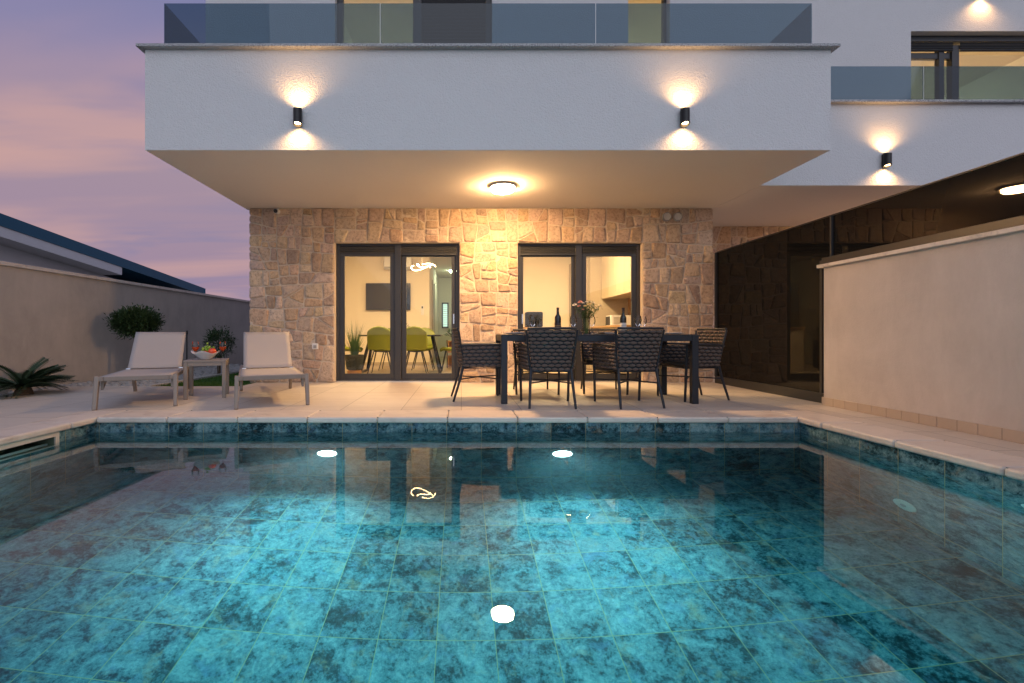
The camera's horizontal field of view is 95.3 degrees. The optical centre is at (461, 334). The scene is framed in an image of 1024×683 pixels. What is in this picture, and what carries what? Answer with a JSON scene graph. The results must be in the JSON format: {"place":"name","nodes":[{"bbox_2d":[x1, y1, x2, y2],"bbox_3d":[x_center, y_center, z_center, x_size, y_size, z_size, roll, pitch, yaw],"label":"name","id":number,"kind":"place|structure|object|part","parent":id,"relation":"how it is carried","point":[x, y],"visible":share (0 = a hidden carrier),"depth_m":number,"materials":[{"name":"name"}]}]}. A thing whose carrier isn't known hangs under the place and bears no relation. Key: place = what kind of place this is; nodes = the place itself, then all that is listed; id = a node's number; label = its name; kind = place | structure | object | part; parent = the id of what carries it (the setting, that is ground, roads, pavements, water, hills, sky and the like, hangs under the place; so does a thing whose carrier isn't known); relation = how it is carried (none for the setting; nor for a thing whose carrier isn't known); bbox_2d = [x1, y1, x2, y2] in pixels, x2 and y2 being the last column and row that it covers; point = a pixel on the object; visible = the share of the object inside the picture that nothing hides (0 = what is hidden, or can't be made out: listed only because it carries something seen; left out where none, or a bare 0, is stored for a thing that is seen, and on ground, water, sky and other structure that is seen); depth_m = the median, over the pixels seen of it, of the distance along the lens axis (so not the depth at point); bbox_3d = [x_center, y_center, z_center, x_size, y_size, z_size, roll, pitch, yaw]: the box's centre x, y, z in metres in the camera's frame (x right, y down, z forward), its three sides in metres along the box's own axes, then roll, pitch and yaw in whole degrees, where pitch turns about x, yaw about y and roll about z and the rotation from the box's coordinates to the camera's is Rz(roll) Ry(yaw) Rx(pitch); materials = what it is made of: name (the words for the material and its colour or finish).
{"place":"outdoors","nodes":[
{"label":"outdoors","id":0,"kind":"place"},
{"bbox_2d":[0,213,205,293],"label":"house","id":1,"kind":"structure","parent":0,"point":[22,242],"depth_m":11.99,"materials":[{"name":"white"}]},
{"bbox_2d":[0,0,249,300],"label":"sky","id":2,"kind":"structure","parent":0,"point":[75,163],"materials":[{"name":"purple"}]},
{"bbox_2d":[161,371,251,385],"bbox_3d":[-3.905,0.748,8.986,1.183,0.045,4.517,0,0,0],"label":"grass","id":3,"kind":"structure","parent":0,"point":[212,382],"depth_m":7.43,"materials":[{"name":"green plant"}]},
{"bbox_2d":[345,322,365,372],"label":"potted grass","id":4,"kind":"object","parent":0,"point":[354,359],"depth_m":8.16,"materials":[{"name":"green plant"}]},
{"bbox_2d":[0,432,1023,682],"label":"pool water","id":5,"kind":"structure","parent":0,"point":[464,558],"depth_m":1.81,"materials":[{"name":"teal liquid"}]},
{"bbox_2d":[0,376,1023,457],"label":"terrace","id":6,"kind":"structure","parent":0,"point":[43,404],"depth_m":5.28,"materials":[{"name":"tile"}]},
{"bbox_2d":[92,332,188,410],"bbox_3d":[-3.715,0.364,5.592,0.724,0.794,1.958,0,0,-25],"label":"sun lounger","id":7,"kind":"object","parent":6,"relation":"on","point":[152,353],"visible":0.91,"depth_m":5.79,"materials":[{"name":"white fabric"}]},
{"bbox_2d":[183,358,228,399],"bbox_3d":[-3.070,0.525,5.610,0.440,0.450,0.440,0,0,-22],"label":"side table","id":8,"kind":"object","parent":6,"relation":"on","point":[191,363],"visible":0.99,"depth_m":5.48,"materials":[{"name":"beige metal"}]},
{"bbox_2d":[191,342,198,359],"bbox_3d":[-3.180,0.192,5.550,0.084,0.215,0.084,0,0,0],"label":"wine glass","id":9,"kind":"object","parent":8,"relation":"on","point":[194,349],"visible":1,"depth_m":5.54,"materials":[{"name":"orange"}]},
{"bbox_2d":[191,350,220,359],"bbox_3d":[-3.090,0.246,5.610,0.285,0.106,0.285,0,0,31],"label":"fruit bowl","id":10,"kind":"object","parent":8,"relation":"on","point":[203,355],"visible":0.94,"depth_m":5.53,"materials":[{"name":"white ceramic"}]},
{"bbox_2d":[201,342,214,350],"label":"grapes","id":11,"kind":"object","parent":10,"relation":"in","point":[206,348],"visible":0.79,"depth_m":5.59,"materials":[{"name":"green plant"}]},
{"bbox_2d":[208,348,215,352],"bbox_3d":[-2.995,0.202,5.580,0.090,0.086,0.090,0,0,0],"label":"tomato","id":12,"kind":"object","parent":10,"relation":"in","point":[212,350],"visible":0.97,"depth_m":5.55,"materials":[{"name":"red plant"}]},
{"bbox_2d":[219,341,226,358],"bbox_3d":[-2.915,0.192,5.670,0.084,0.215,0.084,0,0,0],"label":"wine glass","id":13,"kind":"object","parent":8,"relation":"on","point":[222,348],"visible":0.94,"depth_m":5.67,"materials":[{"name":"orange"}]},
{"bbox_2d":[234,332,309,408],"bbox_3d":[-2.350,0.364,5.662,0.724,0.794,1.958,0,0,-25],"label":"sun lounger","id":14,"kind":"object","parent":6,"relation":"on","point":[269,353],"visible":0.98,"depth_m":5.87,"materials":[{"name":"white fabric"}]},
{"bbox_2d":[451,328,500,401],"bbox_3d":[0.181,0.339,5.417,0.595,0.829,0.611,0,0,-4],"label":"rope armchair","id":15,"kind":"object","parent":6,"relation":"on","point":[478,355],"visible":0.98,"depth_m":5.16,"materials":[{"name":"grey fabric"}]},
{"bbox_2d":[136,0,840,382],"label":"villa","id":16,"kind":"object","parent":6,"relation":"on","point":[398,154],"visible":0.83,"depth_m":5.45,"materials":[{"name":"paint"}]},
{"bbox_2d":[273,208,280,213],"bbox_3d":[-2.850,-1.911,7.176,0.070,0.100,0.136,0,0,0],"label":"security camera","id":17,"kind":"object","parent":16,"relation":"attached to","point":[277,211],"visible":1,"depth_m":7.13,"materials":[{"name":"white plastic"}]},
{"bbox_2d":[293,107,301,127],"bbox_3d":[-1.733,-2.310,4.917,0.092,0.196,0.096,0,0,0],"label":"wall lamp","id":18,"kind":"object","parent":16,"relation":"attached to","point":[297,116],"visible":1,"depth_m":4.88,"materials":[{"name":"black metal"}]},
{"bbox_2d":[312,343,317,348],"bbox_3d":[-2.274,0.183,7.221,0.090,0.090,0.038,0,0,0],"label":"wall socket","id":19,"kind":"object","parent":16,"relation":"attached to","point":[314,345],"depth_m":7.21,"materials":[{"name":"white plastic"}]},
{"bbox_2d":[345,344,362,351],"bbox_3d":[-2.213,0.295,9.000,0.535,0.896,0.469,0,0,0],"label":"shell chair","id":20,"kind":"object","parent":16,"relation":"on","point":[346,348],"visible":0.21,"depth_m":9.08,"materials":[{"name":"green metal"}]},
{"bbox_2d":[367,326,389,372],"bbox_3d":[-1.500,0.295,8.687,0.469,0.896,0.535,0,0,0],"label":"shell chair","id":21,"kind":"object","parent":16,"relation":"on","point":[378,338],"visible":0.82,"depth_m":8.51,"materials":[{"name":"yellow fabric"}]},
{"bbox_2d":[378,328,389,369],"bbox_3d":[-1.480,0.295,9.813,0.469,0.896,0.535,0,0,0],"label":"shell chair","id":22,"kind":"object","parent":16,"relation":"on","point":[382,357],"visible":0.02,"depth_m":9.91,"materials":[{"name":"black metal"}]},
{"bbox_2d":[366,283,410,309],"bbox_3d":[-1.734,-0.898,11.018,1.055,0.636,0.082,0,0,0],"label":"television","id":23,"kind":"object","parent":16,"relation":"attached to","point":[377,296],"visible":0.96,"depth_m":10.98,"materials":[{"name":"black plastic"}]},
{"bbox_2d":[384,257,411,269],"bbox_3d":[-1.490,-1.683,10.947,0.660,0.300,0.223,0,0,0],"label":"air conditioner","id":24,"kind":"object","parent":16,"relation":"attached to","point":[387,263],"visible":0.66,"depth_m":10.84,"materials":[{"name":"white plastic"}]},
{"bbox_2d":[336,244,459,381],"bbox_3d":[-1.004,-0.345,7.380,1.958,2.190,0.180,0,0,0],"label":"sliding door","id":25,"kind":"structure","parent":16,"relation":"in","point":[398,254],"depth_m":7.36,"materials":[{"name":"grey metal"}]},
{"bbox_2d":[360,335,441,372],"bbox_3d":[-1.170,0.380,9.200,1.573,0.749,0.800,0,0,0],"label":"indoor table","id":26,"kind":"object","parent":16,"relation":"on","point":[437,358],"visible":0.52,"depth_m":8.97,"materials":[{"name":"black metal"}]},
{"bbox_2d":[337,0,491,2],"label":"window","id":27,"kind":"structure","parent":16,"relation":"in","point":[338,1],"depth_m":6.08,"materials":[{"name":"black glass"}]},
{"bbox_2d":[407,326,428,372],"bbox_3d":[-0.860,0.295,8.687,0.469,0.896,0.535,0,0,0],"label":"shell chair","id":28,"kind":"object","parent":16,"relation":"on","point":[416,339],"visible":0.84,"depth_m":8.51,"materials":[{"name":"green fabric"}]},
{"bbox_2d":[421,305,423,314],"bbox_3d":[-0.926,-0.576,11.041,0.060,0.230,0.035,0,0,0],"label":"thermostat","id":29,"kind":"object","parent":16,"relation":"attached to","point":[422,309],"visible":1,"depth_m":11.03,"materials":[{"name":"white plastic"}]},
{"bbox_2d":[411,327,434,369],"bbox_3d":[-0.800,0.295,9.813,0.469,0.896,0.535,0,0,0],"label":"shell chair","id":30,"kind":"object","parent":16,"relation":"on","point":[429,331],"visible":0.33,"depth_m":9.95,"materials":[{"name":"green fabric"}]},
{"bbox_2d":[411,263,435,270],"bbox_3d":[-0.740,-1.563,9.054,0.484,0.604,0.383,0,0,0],"label":"ring chandelier","id":31,"kind":"object","parent":16,"relation":"hanging from","point":[424,266],"visible":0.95,"depth_m":8.98,"materials":[{"name":"white plastic"}]},
{"bbox_2d":[432,280,434,361],"bbox_3d":[-0.747,-0.336,12.450,0.023,2.149,1.040,0,0,0],"label":"interior door","id":32,"kind":"structure","parent":16,"relation":"in","point":[433,285],"depth_m":12.35,"materials":[{"name":"beige wood"}]},
{"bbox_2d":[442,303,448,327],"bbox_3d":[-0.530,-0.630,15.255,0.220,0.840,0.030,0,0,0],"label":"corridor window frame","id":33,"kind":"structure","parent":16,"relation":"in","point":[442,303],"depth_m":15.24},
{"bbox_2d":[440,347,451,372],"bbox_3d":[-0.147,0.295,9.100,0.535,0.896,0.469,0,0,0],"label":"shell chair","id":34,"kind":"object","parent":16,"relation":"on","point":[445,349],"visible":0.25,"depth_m":8.93,"materials":[{"name":"green plastic"}]},
{"bbox_2d":[446,340,451,367],"bbox_3d":[-0.140,0.430,10.300,0.360,0.620,0.240,0,0,-8],"label":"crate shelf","id":35,"kind":"object","parent":16,"relation":"on","point":[448,357],"visible":0.42,"depth_m":10.37,"materials":[{"name":"brown wood"}]},
{"bbox_2d":[444,327,451,336],"bbox_3d":[-0.129,-0.051,10.297,0.542,0.378,0.549,0,0,0],"label":"potted plant","id":36,"kind":"object","parent":35,"relation":"on","point":[448,330],"visible":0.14,"depth_m":10.18,"materials":[{"name":"green plant"}]},
{"bbox_2d":[164,3,811,42],"bbox_3d":[0.293,-3.362,5.524,7.128,0.556,0.872,0,0,0],"label":"glass balustrade","id":37,"kind":"object","parent":16,"relation":"on","point":[487,22],"visible":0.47,"depth_m":5.10,"materials":[{"name":"clear glass"}]},
{"bbox_2d":[490,182,514,193],"bbox_3d":[0.548,-1.933,6.150,0.336,0.077,0.336,0,0,0],"label":"ceiling lamp","id":38,"kind":"object","parent":16,"relation":"attached to","point":[502,187],"visible":1,"depth_m":6.06,"materials":[{"name":"white plastic"}]},
{"bbox_2d":[518,244,639,381],"bbox_3d":[1.858,-0.345,7.380,1.950,2.190,0.180,0,0,0],"label":"sliding door","id":39,"kind":"structure","parent":16,"relation":"in","point":[578,253],"depth_m":7.36,"materials":[{"name":"grey metal"}]},
{"bbox_2d":[569,257,630,372],"bbox_3d":[2.974,-0.440,9.225,1.049,2.340,2.650,0,0,0],"label":"kitchen unit","id":40,"kind":"object","parent":16,"relation":"on","point":[608,284],"visible":0.3,"depth_m":9.70,"materials":[{"name":"white wood"}]},
{"bbox_2d":[606,315,630,325],"bbox_3d":[3.096,-0.271,9.146,0.408,0.210,0.329,0,0,0],"label":"microwave","id":41,"kind":"object","parent":40,"relation":"on","point":[612,319],"visible":0.52,"depth_m":8.98,"materials":[{"name":"white plastic"}]},
{"bbox_3d":[2.896,-0.271,9.175,0.008,0.170,0.250,0,0,0],"label":"door","id":42,"kind":"part","parent":41,"relation":"part of","materials":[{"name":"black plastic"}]},
{"bbox_2d":[662,212,671,221],"bbox_3d":[3.199,-1.834,7.225,0.140,0.140,0.050,0,0,0],"label":"round vent","id":43,"kind":"object","parent":16,"relation":"attached to","point":[666,216],"visible":1,"depth_m":7.22,"materials":[{"name":"grey plastic"}]},
{"bbox_2d":[673,212,682,220],"bbox_3d":[3.369,-1.834,7.225,0.140,0.140,0.050,0,0,0],"label":"round vent","id":44,"kind":"object","parent":16,"relation":"attached to","point":[677,216],"visible":1,"depth_m":7.22,"materials":[{"name":"grey plastic"}]},
{"bbox_2d":[680,107,689,127],"bbox_3d":[2.369,-2.310,4.917,0.092,0.196,0.096,0,0,0],"label":"wall lamp","id":45,"kind":"object","parent":16,"relation":"attached to","point":[684,116],"visible":1,"depth_m":4.88,"materials":[{"name":"black metal"}]},
{"bbox_2d":[0,410,1023,480],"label":"pool coping","id":46,"kind":"object","parent":6,"relation":"on","point":[993,462],"visible":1,"depth_m":4.19,"materials":[{"name":"stone"}]},
{"bbox_2d":[511,329,559,394],"bbox_3d":[0.950,0.339,6.069,0.611,0.829,0.595,0,0,0],"label":"rope armchair","id":47,"kind":"object","parent":6,"relation":"on","point":[515,352],"visible":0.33,"depth_m":5.93,"materials":[{"name":"grey metal"}]},
{"bbox_2d":[59,417,1023,495],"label":"pool basin","id":48,"kind":"object","parent":6,"relation":"in","point":[1005,483],"visible":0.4,"depth_m":4.22,"materials":[{"name":"tile"}]},
{"bbox_2d":[0,432,58,449],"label":"pool skimmer","id":49,"kind":"object","parent":48,"relation":"attached to","point":[52,438],"visible":0.28,"depth_m":3.66,"materials":[{"name":"beige"}]},
{"bbox_2d":[518,327,578,408],"bbox_3d":[0.929,0.339,4.951,0.611,0.829,0.595,0,0,2],"label":"rope armchair","id":50,"kind":"object","parent":6,"relation":"on","point":[553,349],"visible":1,"depth_m":4.73,"materials":[{"name":"black fabric"}]},
{"bbox_2d":[495,334,698,403],"bbox_3d":[1.495,0.374,5.420,2.130,0.752,0.840,0,0,0],"label":"dining table","id":51,"kind":"object","parent":6,"relation":"on","point":[504,339],"visible":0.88,"depth_m":5.00,"materials":[{"name":"black metal"}]},
{"bbox_2d":[555,308,560,326],"bbox_3d":[1.134,-0.160,5.450,0.076,0.314,0.076,0,0,0],"label":"wine bottle","id":52,"kind":"object","parent":51,"relation":"on","point":[557,320],"visible":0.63,"depth_m":5.42,"materials":[{"name":"black glass"}]},
{"bbox_2d":[620,308,626,326],"bbox_3d":[1.919,-0.160,5.500,0.076,0.314,0.076,0,0,0],"label":"wine bottle","id":53,"kind":"object","parent":51,"relation":"on","point":[623,323],"visible":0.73,"depth_m":5.47,"materials":[{"name":"black glass"}]},
{"bbox_2d":[579,329,628,394],"bbox_3d":[1.845,0.339,6.089,0.611,0.829,0.595,0,0,8],"label":"rope armchair","id":54,"kind":"object","parent":6,"relation":"on","point":[586,353],"visible":0.47,"depth_m":6.29,"materials":[{"name":"black fabric"}]},
{"bbox_2d":[592,327,664,408],"bbox_3d":[1.795,0.339,4.961,0.611,0.829,0.595,0,0,-7],"label":"rope armchair","id":55,"kind":"object","parent":6,"relation":"on","point":[637,349],"visible":1,"depth_m":4.75,"materials":[{"name":"grey fabric"}]},
{"bbox_2d":[657,328,729,401],"bbox_3d":[2.728,0.339,5.466,0.595,0.829,0.611,0,0,-9],"label":"rope armchair","id":56,"kind":"object","parent":6,"relation":"on","point":[711,347],"visible":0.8,"depth_m":5.34,"materials":[{"name":"grey metal"}]},
{"bbox_2d":[712,0,1023,375],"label":"neighbouring villa","id":57,"kind":"object","parent":6,"relation":"on","point":[924,141],"visible":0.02,"depth_m":6.73,"materials":[{"name":"paint"}]},
{"bbox_2d":[882,153,891,167],"bbox_3d":[5.590,-2.295,6.091,0.092,0.196,0.096,0,0,0],"label":"wall lamp","id":58,"kind":"object","parent":57,"relation":"attached to","point":[886,160],"visible":1,"depth_m":6.07,"materials":[{"name":"black metal"}]},
{"bbox_2d":[831,66,1023,98],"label":"glass balustrade","id":59,"kind":"object","parent":57,"relation":"on","point":[927,82],"visible":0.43,"depth_m":6.27,"materials":[{"name":"clear glass"}]},
{"bbox_2d":[911,36,1023,65],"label":"window","id":60,"kind":"structure","parent":57,"relation":"in","point":[952,45],"depth_m":7.16,"materials":[{"name":"grey metal"}]},
{"bbox_2d":[714,152,1023,402],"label":"glass screen","id":61,"kind":"object","parent":6,"relation":"on","point":[769,302],"visible":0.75,"depth_m":5.26,"materials":[{"name":"brown glass"}]},
{"bbox_2d":[817,225,1023,443],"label":"garden wall","id":62,"kind":"structure","parent":6,"relation":"on","point":[930,334],"depth_m":3.79,"materials":[{"name":"paint"}]},
{"label":"ground","id":63,"kind":"structure","parent":0,"visible":0},
{"bbox_2d":[0,261,249,393],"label":"boundary wall","id":64,"kind":"structure","parent":63,"relation":"on","point":[58,316],"depth_m":7.39,"materials":[{"name":"paint"}]},
{"bbox_2d":[148,371,237,385],"bbox_3d":[-4.530,0.824,11.320,0.060,0.172,9.160,0,0,0],"label":"bed edging","id":65,"kind":"object","parent":63,"relation":"on","point":[198,378],"visible":0.2,"depth_m":7.97,"materials":[{"name":"stone"}]},
{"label":"planting bed","id":66,"kind":"structure","parent":63,"relation":"on","visible":0},
{"bbox_2d":[0,357,76,398],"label":"sago palm","id":67,"kind":"object","parent":66,"relation":"on","point":[23,383],"visible":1,"depth_m":5.77,"materials":[{"name":"green plant"}]},
{"bbox_2d":[0,364,249,398],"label":"pebbles","id":68,"kind":"object","parent":66,"relation":"on","point":[204,371],"visible":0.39,"depth_m":7.38,"materials":[{"name":"beige gravel"}]},
{"bbox_2d":[103,303,164,380],"bbox_3d":[-5.432,0.133,7.762,0.918,1.338,0.897,0,0,0],"label":"ball tree","id":69,"kind":"object","parent":66,"relation":"on","point":[139,319],"visible":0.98,"depth_m":7.57,"materials":[{"name":"green plant"}]},
{"bbox_2d":[186,331,187,359],"bbox_3d":[-4.850,0.365,8.200,0.030,0.870,0.032,0,0,0],"label":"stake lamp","id":70,"kind":"object","parent":66,"relation":"on","point":[186,345],"visible":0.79,"depth_m":8.19,"materials":[{"name":"black metal"}]},
{"bbox_2d":[203,324,236,373],"bbox_3d":[-4.622,0.298,8.843,0.694,1.004,0.639,0,0,43],"label":"shrub","id":71,"kind":"object","parent":66,"relation":"on","point":[213,334],"visible":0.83,"depth_m":8.81,"materials":[{"name":"green plant"}]},
{"bbox_3d":[1.479,-0.104,5.500,0.100,0.197,0.100,0,0,0],"label":"flower vase","id":72,"kind":"object","parent":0,"visible":0},
{"bbox_2d":[572,300,601,332],"bbox_3d":[1.486,-0.213,5.498,0.384,0.401,0.186,0,0,0],"label":"bouquet","id":73,"kind":"object","parent":72,"relation":"in","point":[585,315],"visible":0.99,"depth_m":5.49,"materials":[{"name":"pink plant"}]},
{"bbox_3d":[1.445,0.295,9.550,0.790,0.890,0.600,0,0,0],"label":"kitchen counter","id":74,"kind":"object","parent":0,"visible":0},
{"bbox_2d":[525,312,542,326],"bbox_3d":[1.480,-0.306,9.455,0.340,0.310,0.370,0,0,0],"label":"coffee machine","id":75,"kind":"object","parent":74,"relation":"on","point":[539,318],"visible":0.92,"depth_m":9.36,"materials":[{"name":"black"}]}
]}

